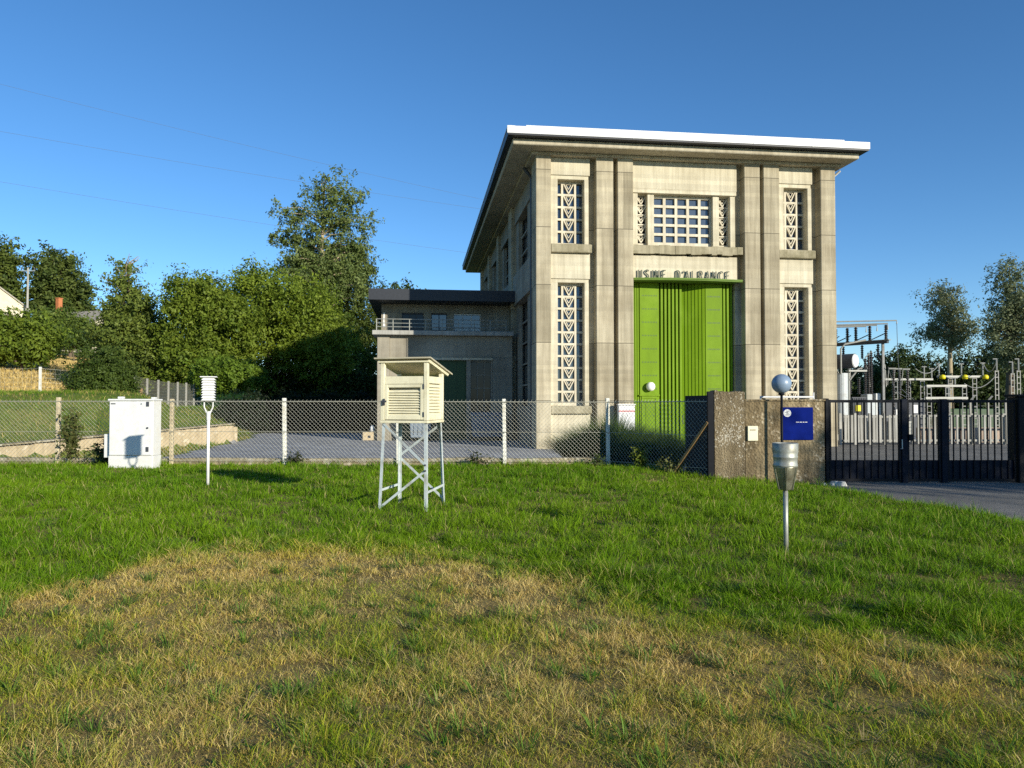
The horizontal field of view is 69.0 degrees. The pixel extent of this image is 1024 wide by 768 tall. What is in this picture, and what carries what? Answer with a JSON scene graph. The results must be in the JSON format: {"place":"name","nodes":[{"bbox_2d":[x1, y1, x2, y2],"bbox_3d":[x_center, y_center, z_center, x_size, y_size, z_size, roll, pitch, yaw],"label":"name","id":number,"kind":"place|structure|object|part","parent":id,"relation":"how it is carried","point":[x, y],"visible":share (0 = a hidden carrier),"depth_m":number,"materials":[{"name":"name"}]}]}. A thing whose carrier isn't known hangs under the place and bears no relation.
{"place":"outdoors","nodes":[
{"label":"outdoors","id":0,"kind":"place"},
{"bbox_2d":[0,353,143,392],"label":"field","id":1,"kind":"structure","parent":0,"point":[37,373],"depth_m":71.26,"materials":[{"name":"green plant"}]},
{"bbox_2d":[0,300,78,373],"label":"garden tree","id":2,"kind":"object","parent":1,"relation":"on","point":[25,339],"visible":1,"depth_m":71.03,"materials":[{"name":"green plant"}]},
{"bbox_2d":[32,304,96,357],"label":"garden tree","id":3,"kind":"object","parent":1,"relation":"on","point":[65,317],"visible":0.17,"depth_m":103.12,"materials":[{"name":"green plant"}]},
{"bbox_2d":[56,323,98,360],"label":"tree","id":4,"kind":"object","parent":1,"relation":"on","point":[74,345],"visible":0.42,"depth_m":91.39,"materials":[{"name":"green plant"}]},
{"bbox_2d":[4,182,465,252],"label":"overhead wire","id":5,"kind":"object","parent":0,"point":[203,214],"visible":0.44,"depth_m":101.78,"materials":[{"name":"black metal"}]},
{"bbox_2d":[0,131,478,208],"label":"overhead wire","id":6,"kind":"object","parent":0,"point":[224,169],"visible":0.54,"depth_m":104.67,"materials":[{"name":"black metal"}]},
{"bbox_2d":[1,84,482,199],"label":"overhead wire","id":7,"kind":"object","parent":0,"point":[222,139],"visible":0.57,"depth_m":106.94,"materials":[{"name":"black metal"}]},
{"bbox_2d":[362,425,375,439],"bbox_3d":[-7.079,2.416,36.946,0.660,0.750,0.404,0,-1,-9],"label":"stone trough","id":8,"kind":"object","parent":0,"point":[371,435],"visible":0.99,"depth_m":36.76,"materials":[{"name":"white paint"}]},
{"bbox_2d":[0,352,930,457],"bbox_3d":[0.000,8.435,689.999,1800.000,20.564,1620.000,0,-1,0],"label":"ground","id":9,"kind":"structure","parent":0,"point":[12,413],"depth_m":29.61,"materials":[{"name":"green plant"}]},
{"bbox_2d":[0,287,29,316],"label":"stone house","id":10,"kind":"structure","parent":9,"relation":"on","point":[7,299],"depth_m":119.06,"materials":[{"name":"paint"}]},
{"bbox_2d":[0,234,31,304],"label":"hillside tree","id":11,"kind":"object","parent":9,"relation":"on","point":[10,262],"visible":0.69,"depth_m":134.63,"materials":[{"name":"green plant"}]},
{"bbox_2d":[21,267,34,311],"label":"utility pole","id":12,"kind":"object","parent":9,"relation":"on","point":[27,296],"visible":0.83,"depth_m":118.35,"materials":[{"name":"metal"}]},
{"bbox_2d":[0,367,65,390],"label":"post and fence","id":13,"kind":"object","parent":9,"relation":"on","point":[39,377],"visible":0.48,"depth_m":38.52,"materials":[{"name":"paint"}]},
{"bbox_2d":[9,239,106,315],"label":"hillside tree","id":14,"kind":"object","parent":9,"relation":"on","point":[53,275],"visible":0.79,"depth_m":136.16,"materials":[{"name":"green plant"}]},
{"bbox_2d":[55,297,101,352],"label":"stone house","id":15,"kind":"structure","parent":9,"relation":"on","point":[58,302],"depth_m":126.08,"materials":[{"name":"tile"}]},
{"bbox_2d":[56,341,151,396],"bbox_3d":[-20.285,-0.333,37.178,3.880,3.758,4.285,0,-1,0],"label":"evergreen shrub","id":16,"kind":"object","parent":9,"relation":"on","point":[103,368],"visible":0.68,"depth_m":36.20,"materials":[{"name":"green plant"}]},
{"bbox_2d":[0,423,237,456],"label":"retaining wall","id":17,"kind":"structure","parent":9,"relation":"on","point":[48,445],"depth_m":30.52,"materials":[{"name":"beige stone"}]},
{"bbox_2d":[74,253,189,398],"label":"bare topped tree","id":18,"kind":"object","parent":9,"relation":"on","point":[127,314],"visible":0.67,"depth_m":56.59,"materials":[{"name":"green plant"}]},
{"bbox_2d":[134,376,194,406],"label":"concrete post fence","id":19,"kind":"object","parent":9,"relation":"on","point":[168,390],"visible":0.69,"depth_m":45.31,"materials":[{"name":"concrete"}]},
{"bbox_2d":[0,389,348,457],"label":"bank grass","id":20,"kind":"structure","parent":9,"relation":"on","point":[35,392],"depth_m":30.90,"materials":[{"name":"green plant"}]},
{"bbox_2d":[134,262,271,405],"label":"broadleaf tree","id":21,"kind":"object","parent":9,"relation":"on","point":[199,311],"visible":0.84,"depth_m":54.62,"materials":[{"name":"green plant"}]},
{"bbox_2d":[177,349,274,405],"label":"rounded shrub","id":22,"kind":"object","parent":9,"relation":"on","point":[230,372],"visible":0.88,"depth_m":48.78,"materials":[{"name":"green plant"}]},
{"bbox_2d":[201,386,341,417],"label":"green fence","id":23,"kind":"object","parent":9,"relation":"on","point":[218,398],"visible":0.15,"depth_m":49.36,"materials":[{"name":"metal"}]},
{"bbox_2d":[217,253,368,400],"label":"broadleaf tree","id":24,"kind":"object","parent":9,"relation":"on","point":[294,327],"visible":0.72,"depth_m":59.64,"materials":[{"name":"green plant"}]},
{"bbox_2d":[213,378,376,432],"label":"ivy hedge","id":25,"kind":"object","parent":9,"relation":"on","point":[329,419],"visible":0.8,"depth_m":45.62,"materials":[{"name":"green plant"}]},
{"bbox_2d":[0,457,605,465],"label":"concrete kerb","id":26,"kind":"structure","parent":9,"relation":"on","point":[545,460],"depth_m":18.32,"materials":[{"name":"grey concrete"}]},
{"bbox_2d":[264,288,376,392],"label":"broadleaf tree","id":27,"kind":"object","parent":9,"relation":"on","point":[371,362],"visible":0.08,"depth_m":66.48,"materials":[{"name":"green plant"}]},
{"bbox_2d":[265,164,384,311],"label":"deciduous tree","id":28,"kind":"object","parent":9,"relation":"on","point":[322,262],"visible":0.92,"depth_m":69.71,"materials":[{"name":"green plant"}]},
{"bbox_2d":[279,240,387,375],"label":"ivy clad tree","id":29,"kind":"object","parent":9,"relation":"on","point":[361,319],"visible":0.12,"depth_m":73.02,"materials":[{"name":"green plant"}]},
{"bbox_2d":[364,272,425,347],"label":"tree","id":30,"kind":"object","parent":9,"relation":"on","point":[395,285],"visible":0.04,"depth_m":83.24,"materials":[{"name":"green plant"}]},
{"bbox_2d":[685,390,825,482],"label":"gate wall","id":31,"kind":"structure","parent":9,"relation":"on","point":[736,413],"depth_m":15.99,"materials":[{"name":"concrete"}]},
{"bbox_2d":[747,426,757,440],"bbox_3d":[5.160,1.059,15.961,0.220,0.320,0.036,0,-1,0],"label":"wall plaque","id":32,"kind":"object","parent":31,"relation":"attached to","point":[752,433],"depth_m":15.95,"materials":[{"name":"beige plastic"}]},
{"bbox_2d":[783,407,812,439],"bbox_3d":[6.125,0.850,15.980,0.670,0.700,0.037,0,-1,0],"label":"wall sign","id":33,"kind":"object","parent":31,"relation":"attached to","point":[797,423],"visible":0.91,"depth_m":15.97,"materials":[{"name":"blue metal"}]},
{"bbox_2d":[837,360,903,399],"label":"background tree","id":34,"kind":"object","parent":9,"relation":"on","point":[876,379],"visible":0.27,"depth_m":96.07,"materials":[{"name":"green plant"}]},
{"bbox_2d":[859,343,944,414],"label":"background tree","id":35,"kind":"object","parent":9,"relation":"on","point":[905,362],"visible":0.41,"depth_m":99.70,"materials":[{"name":"green plant"}]},
{"bbox_2d":[909,344,962,414],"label":"background tree","id":36,"kind":"object","parent":9,"relation":"on","point":[935,361],"visible":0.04,"depth_m":103.44,"materials":[{"name":"green plant"}]},
{"bbox_2d":[905,278,985,408],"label":"feathery tree","id":37,"kind":"object","parent":9,"relation":"on","point":[951,329],"visible":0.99,"depth_m":91.47,"materials":[{"name":"green plant"}]},
{"bbox_2d":[928,347,1023,408],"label":"background tree","id":38,"kind":"object","parent":9,"relation":"on","point":[986,392],"visible":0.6,"depth_m":96.52,"materials":[{"name":"green plant"}]},
{"bbox_2d":[973,252,1023,399],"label":"feathery tree","id":39,"kind":"object","parent":9,"relation":"on","point":[1009,319],"visible":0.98,"depth_m":83.80,"materials":[{"name":"green plant"}]},
{"bbox_2d":[989,361,1023,408],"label":"background tree","id":40,"kind":"object","parent":9,"relation":"on","point":[1020,369],"visible":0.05,"depth_m":98.70,"materials":[{"name":"green plant"}]},
{"bbox_2d":[0,458,1023,767],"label":"lawn","id":41,"kind":"structure","parent":0,"point":[890,703],"depth_m":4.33,"materials":[{"name":"plant"}]},
{"bbox_2d":[55,407,84,463],"bbox_3d":[-10.715,1.261,18.022,0.605,1.552,0.674,0,-1,0],"label":"weed","id":42,"kind":"object","parent":41,"relation":"on","point":[71,443],"visible":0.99,"depth_m":18.00,"materials":[{"name":"green plant"}]},
{"bbox_2d":[75,432,107,465],"bbox_3d":[-9.873,1.676,18.099,0.934,1.066,1.003,-1,-2,28],"label":"weed","id":43,"kind":"object","parent":41,"relation":"on","point":[100,452],"visible":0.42,"depth_m":17.99,"materials":[{"name":"green plant"}]},
{"bbox_2d":[104,397,162,468],"bbox_3d":[-8.946,1.187,17.520,1.240,1.780,0.455,0,-1,1],"label":"electrical cabinet","id":44,"kind":"object","parent":41,"relation":"on","point":[132,437],"visible":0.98,"depth_m":17.32,"materials":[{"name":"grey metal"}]},
{"bbox_3d":[-8.875,1.027,17.317,0.990,1.250,0.044,0,-1,1],"label":"door","id":45,"kind":"part","parent":44,"relation":"part of","materials":[{"name":"white metal"}]},
{"bbox_2d":[200,376,217,485],"bbox_3d":[-5.620,0.934,13.781,0.290,2.145,0.290,0,-1,-18],"label":"thermometer shield","id":46,"kind":"object","parent":41,"relation":"on","point":[208,387],"visible":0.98,"depth_m":13.74,"materials":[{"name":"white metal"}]},
{"bbox_2d":[278,450,307,464],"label":"weed","id":47,"kind":"object","parent":41,"relation":"on","point":[295,458],"visible":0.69,"depth_m":17.97,"materials":[{"name":"green plant"}]},
{"bbox_2d":[0,391,713,478],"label":"chain link fence","id":48,"kind":"object","parent":41,"relation":"on","point":[709,424],"visible":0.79,"depth_m":18.21,"materials":[{"name":"metal"}]},
{"bbox_2d":[374,357,452,511],"bbox_3d":[-1.444,0.783,10.992,0.870,2.310,0.900,0,-1,15],"label":"weather screen","id":49,"kind":"object","parent":41,"relation":"on","point":[412,391],"visible":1,"depth_m":10.70,"materials":[{"name":"beige paint"}]},
{"bbox_2d":[381,384,423,419],"bbox_3d":[-1.558,0.257,10.658,0.662,0.505,0.072,0,-1,15],"label":"door","id":50,"kind":"structure","parent":49,"relation":"in","point":[413,403],"depth_m":10.66,"materials":[{"name":"beige paint"}]},
{"bbox_2d":[466,449,494,465],"bbox_3d":[-0.754,1.835,18.008,0.726,0.493,0.399,-1,-2,22],"label":"weed","id":51,"kind":"object","parent":41,"relation":"on","point":[477,461],"visible":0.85,"depth_m":18.03,"materials":[{"name":"green plant"}]},
{"bbox_2d":[588,449,607,465],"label":"weed","id":52,"kind":"object","parent":41,"relation":"on","point":[597,459],"visible":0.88,"depth_m":17.80,"materials":[{"name":"green plant"}]},
{"bbox_2d":[627,443,651,467],"bbox_3d":[2.974,1.712,17.370,0.600,0.654,0.418,0,-1,0],"label":"weed","id":53,"kind":"object","parent":41,"relation":"on","point":[640,458],"visible":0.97,"depth_m":17.33,"materials":[{"name":"green plant"}]},
{"bbox_2d":[652,454,690,473],"bbox_3d":[3.542,1.923,16.548,0.902,0.779,0.657,0,-1,0],"label":"weed","id":54,"kind":"object","parent":41,"relation":"on","point":[672,464],"visible":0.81,"depth_m":16.57,"materials":[{"name":"green plant"}]},
{"bbox_2d":[771,374,791,441],"bbox_3d":[5.700,0.986,15.731,0.410,2.395,0.410,0,-1,0],"label":"globe lamp","id":55,"kind":"object","parent":41,"relation":"on","point":[781,384],"visible":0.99,"depth_m":15.66,"materials":[{"name":"black paint"}]},
{"bbox_2d":[772,442,797,552],"bbox_3d":[2.790,1.238,7.592,0.254,1.275,0.255,0,-1,0],"label":"rain gauge","id":56,"kind":"object","parent":41,"relation":"on","point":[785,460],"visible":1,"depth_m":7.53,"materials":[{"name":"metal"}]},
{"bbox_2d":[0,0,1023,376],"label":"sky","id":57,"kind":"structure","parent":0,"point":[426,93],"materials":[{"name":"blue"}]},
{"bbox_2d":[162,432,915,470],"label":"yard","id":58,"kind":"structure","parent":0,"point":[332,445],"depth_m":30.35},
{"bbox_2d":[410,423,430,440],"bbox_3d":[-4.433,2.069,36.043,1.110,1.420,1.000,0,-1,-7],"label":"electrical cabinet","id":59,"kind":"object","parent":58,"relation":"on","point":[416,430],"visible":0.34,"depth_m":35.63,"materials":[{"name":"grey metal"}]},
{"bbox_2d":[368,288,514,440],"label":"annex building","id":60,"kind":"structure","parent":58,"relation":"on","point":[464,337],"depth_m":37.35,"materials":[{"name":"concrete"}]},
{"bbox_2d":[402,313,423,329],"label":"window","id":61,"kind":"structure","parent":60,"relation":"in","point":[404,315],"depth_m":38.67,"materials":[{"name":"blue glass"}]},
{"bbox_2d":[402,360,465,439],"bbox_3d":[-3.993,0.807,37.224,3.400,4.000,0.068,0,-1,-7],"label":"garage door","id":62,"kind":"structure","parent":60,"relation":"in","point":[454,424],"depth_m":37.32,"materials":[{"name":"green paint"}]},
{"bbox_2d":[431,313,446,330],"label":"window","id":63,"kind":"structure","parent":60,"relation":"in","point":[433,315],"depth_m":38.84,"materials":[{"name":"blue glass"}]},
{"bbox_2d":[453,314,480,330],"bbox_3d":[-2.361,-3.220,39.009,1.420,0.893,0.090,0,-1,-7],"label":"window","id":64,"kind":"structure","parent":60,"relation":"in","point":[464,319],"depth_m":39.02,"materials":[{"name":"blue glass"}]},
{"bbox_2d":[471,360,490,411],"bbox_3d":[-1.593,0.515,37.527,1.035,3.400,0.100,0,-1,-7],"label":"window","id":65,"kind":"structure","parent":60,"relation":"in","point":[480,370],"depth_m":37.55,"materials":[{"name":"glass"}]},
{"bbox_2d":[470,412,501,440],"bbox_3d":[-1.208,2.079,36.449,1.660,1.420,1.000,0,-1,-7],"label":"waste bin","id":66,"kind":"object","parent":58,"relation":"on","point":[486,424],"visible":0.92,"depth_m":36.04,"materials":[{"name":"grey metal"}]},
{"bbox_2d":[540,408,682,464],"bbox_3d":[2.709,1.423,20.399,4.919,1.796,4.388,0,-1,0],"label":"broom bush","id":67,"kind":"object","parent":58,"relation":"on","point":[627,440],"visible":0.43,"depth_m":19.62,"materials":[{"name":"green plant"}]},
{"bbox_2d":[616,404,635,430],"bbox_3d":[4.607,1.718,30.062,0.720,1.830,0.300,0,-1,-7],"label":"notice cabinet","id":68,"kind":"object","parent":58,"relation":"on","point":[628,407],"visible":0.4,"depth_m":29.97,"materials":[{"name":"white metal"}]},
{"bbox_2d":[635,425,685,468],"bbox_3d":[4.023,1.633,20.164,2.830,1.358,2.671,0,-1,0],"label":"broom bush","id":69,"kind":"object","parent":58,"relation":"on","point":[675,449],"visible":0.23,"depth_m":19.61,"materials":[{"name":"green plant"}]},
{"bbox_2d":[462,125,869,448],"bbox_3d":[5.436,-3.385,44.564,15.100,12.740,30.008,0,-1,-7],"label":"power station","id":70,"kind":"object","parent":58,"relation":"on","point":[634,266],"visible":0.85,"depth_m":31.28,"materials":[{"name":"grey concrete"}]},
{"bbox_2d":[506,248,507,285],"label":"side window","id":71,"kind":"structure","parent":70,"relation":"in","point":[506,248],"depth_m":43.89,"materials":[{"name":"concrete"}]},
{"bbox_2d":[521,301,527,405],"bbox_3d":[0.718,-1.477,35.840,0.150,5.100,3.080,0,-1,-7],"label":"side window","id":72,"kind":"structure","parent":70,"relation":"in","point":[524,308],"depth_m":36.95,"materials":[{"name":"glass"}]},
{"bbox_2d":[521,214,527,266],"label":"side window","id":73,"kind":"structure","parent":70,"relation":"in","point":[525,223],"depth_m":36.77,"materials":[{"name":"glass"}]},
{"bbox_2d":[558,181,581,243],"bbox_3d":[2.364,-7.055,31.003,1.110,2.697,0.150,0,-1,-7],"label":"window","id":74,"kind":"structure","parent":70,"relation":"in","point":[569,193],"depth_m":31.00,"materials":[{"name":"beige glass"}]},
{"bbox_2d":[558,284,582,405],"bbox_3d":[2.364,-1.622,30.870,1.110,5.047,0.150,0,-1,-7],"label":"window","id":75,"kind":"structure","parent":70,"relation":"in","point":[570,343],"depth_m":30.87,"materials":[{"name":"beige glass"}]},
{"bbox_2d":[638,195,645,244],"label":"window","id":76,"kind":"structure","parent":70,"relation":"in","point":[641,198],"depth_m":31.28,"materials":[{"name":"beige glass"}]},
{"bbox_2d":[654,196,710,246],"bbox_3d":[7.171,-6.842,31.522,2.560,2.177,0.120,0,-1,-7],"label":"window","id":77,"kind":"structure","parent":70,"relation":"in","point":[678,221],"depth_m":31.52,"materials":[{"name":"white glass"}]},
{"bbox_2d":[633,283,732,442],"bbox_3d":[7.172,-0.852,31.519,4.560,7.000,0.516,0,-1,-7],"label":"folding door","id":78,"kind":"structure","parent":70,"relation":"in","point":[683,333],"depth_m":31.51,"materials":[{"name":"green paint"}]},
{"bbox_2d":[719,198,727,246],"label":"window","id":79,"kind":"structure","parent":70,"relation":"in","point":[723,205],"depth_m":31.73,"materials":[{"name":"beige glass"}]},
{"bbox_2d":[784,190,802,249],"bbox_3d":[12.052,-7.025,32.224,1.060,2.697,0.150,0,-1,-7],"label":"window","id":80,"kind":"structure","parent":70,"relation":"in","point":[793,238],"depth_m":32.20,"materials":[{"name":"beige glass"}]},
{"bbox_2d":[784,288,804,398],"bbox_3d":[12.052,-1.592,32.091,1.060,5.047,0.150,0,-1,-7],"label":"window","id":81,"kind":"structure","parent":70,"relation":"in","point":[793,300],"depth_m":32.08,"materials":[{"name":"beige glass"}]},
{"bbox_2d":[837,339,872,420],"bbox_3d":[16.907,0.296,37.658,2.200,5.044,1.892,0,-1,0],"label":"transformer","id":82,"kind":"object","parent":58,"relation":"on","point":[844,380],"visible":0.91,"depth_m":37.08,"materials":[{"name":"grey paint"}]},
{"bbox_2d":[838,413,897,444],"bbox_3d":[15.840,2.049,32.965,2.740,1.510,0.130,0,-1,0],"label":"precast fence","id":83,"kind":"object","parent":58,"relation":"on","point":[867,430],"visible":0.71,"depth_m":32.93,"materials":[{"name":"white concrete"}]},
{"bbox_2d":[863,351,880,414],"bbox_3d":[18.485,0.574,38.297,0.800,4.520,0.400,0,-1,0],"label":"surge arrester","id":84,"kind":"object","parent":58,"relation":"on","point":[876,396],"visible":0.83,"depth_m":38.27,"materials":[{"name":"grey paint"}]},
{"bbox_2d":[836,320,913,420],"bbox_3d":[18.303,-0.183,39.406,5.358,6.087,3.386,0,-1,17],"label":"busbar gantry","id":85,"kind":"object","parent":58,"relation":"on","point":[877,342],"visible":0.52,"depth_m":38.14,"materials":[{"name":"grey metal"}]},
{"bbox_2d":[887,368,895,414],"bbox_3d":[19.672,1.002,38.487,0.438,3.673,0.320,0,-1,0],"label":"column insulator","id":86,"kind":"object","parent":58,"relation":"on","point":[893,387],"depth_m":38.47,"materials":[{"name":"ceramic"}]},
{"bbox_2d":[894,368,901,399],"bbox_3d":[20.202,1.011,38.887,0.438,3.673,0.320,0,-1,0],"label":"column insulator","id":87,"kind":"object","parent":58,"relation":"on","point":[899,380],"depth_m":38.88,"materials":[{"name":"ceramic"}]},
{"bbox_2d":[881,403,924,435],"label":"control cabinet","id":88,"kind":"object","parent":58,"relation":"on","point":[916,408],"visible":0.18,"depth_m":40.97,"materials":[{"name":"grey metal"}]},
{"bbox_2d":[901,369,911,433],"bbox_3d":[20.827,1.021,39.287,0.438,3.673,0.320,0,-1,0],"label":"column insulator","id":89,"kind":"object","parent":58,"relation":"on","point":[908,392],"depth_m":39.26,"materials":[{"name":"metal"}]},
{"bbox_2d":[886,366,933,399],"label":"disconnector frame","id":90,"kind":"object","parent":58,"relation":"on","point":[920,379],"visible":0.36,"depth_m":42.98,"materials":[{"name":"metal"}]},
{"bbox_2d":[926,377,966,426],"bbox_3d":[23.339,1.260,39.981,2.178,3.228,0.120,0,-1,0],"label":"disconnector frame","id":91,"kind":"object","parent":58,"relation":"on","point":[945,386],"visible":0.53,"depth_m":39.96,"materials":[{"name":"metal"}]},
{"bbox_2d":[925,397,967,426],"bbox_3d":[21.576,1.721,36.969,2.081,2.161,0.120,0,-1,0],"label":"disconnector frame","id":92,"kind":"object","parent":58,"relation":"on","point":[948,398],"visible":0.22,"depth_m":36.94,"materials":[{"name":"metal"}]},
{"bbox_2d":[909,413,1006,444],"bbox_3d":[21.120,2.056,33.045,7.380,1.500,0.230,0,-1,0],"label":"picket fence","id":93,"kind":"object","parent":58,"relation":"on","point":[970,428],"visible":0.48,"depth_m":32.95,"materials":[{"name":"white concrete"}]},
{"bbox_2d":[916,427,999,441],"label":"wall","id":94,"kind":"structure","parent":58,"relation":"on","point":[992,432],"depth_m":34.85,"materials":[{"name":"white concrete"}]},
{"bbox_2d":[936,363,988,426],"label":"disconnector frame","id":95,"kind":"object","parent":58,"relation":"on","point":[964,377],"visible":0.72,"depth_m":41.98,"materials":[{"name":"metal"}]},
{"bbox_2d":[951,409,1003,426],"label":"switch cabinet","id":96,"kind":"object","parent":58,"relation":"on","point":[956,411],"visible":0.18,"depth_m":45.97,"materials":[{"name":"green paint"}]},
{"bbox_2d":[969,396,1006,426],"bbox_3d":[23.871,1.714,35.919,3.558,2.324,0.202,0,-1,0],"label":"security fence","id":97,"kind":"object","parent":58,"relation":"on","point":[970,407],"visible":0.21,"depth_m":35.94,"materials":[{"name":"grey metal"}]},
{"bbox_2d":[993,358,999,426],"bbox_3d":[26.002,0.750,39.994,0.303,4.248,0.070,0,-1,0],"label":"lattice post","id":98,"kind":"object","parent":58,"relation":"on","point":[998,419],"visible":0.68,"depth_m":39.98,"materials":[{"name":"metal"}]},
{"bbox_2d":[1009,362,1014,393],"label":"lattice post","id":99,"kind":"object","parent":58,"relation":"on","point":[1012,380],"visible":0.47,"depth_m":41.00,"materials":[{"name":"metal"}]},
{"bbox_2d":[1015,358,1020,393],"bbox_3d":[27.177,0.750,39.994,0.303,4.248,0.070,0,-1,0],"label":"lattice post","id":100,"kind":"object","parent":58,"relation":"on","point":[1017,377],"visible":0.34,"depth_m":40.00,"materials":[{"name":"metal"}]},
{"bbox_2d":[801,441,1023,520],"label":"road","id":101,"kind":"structure","parent":0,"point":[1007,498],"depth_m":15.30,"materials":[{"name":"grey asphalt"}]},
{"bbox_2d":[822,481,846,485],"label":"broken stones","id":102,"kind":"object","parent":101,"relation":"on","point":[840,483],"visible":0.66,"depth_m":15.44,"materials":[{"name":"white stone"}]},
{"bbox_2d":[823,398,1016,482],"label":"gate","id":103,"kind":"structure","parent":101,"relation":"on","point":[904,468],"depth_m":16.07,"materials":[{"name":"black metal"}]},
{"bbox_2d":[1004,394,1023,482],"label":"gate pillar","id":104,"kind":"structure","parent":101,"relation":"on","point":[1019,402],"depth_m":16.00,"materials":[{"name":"black paint"}]}
]}

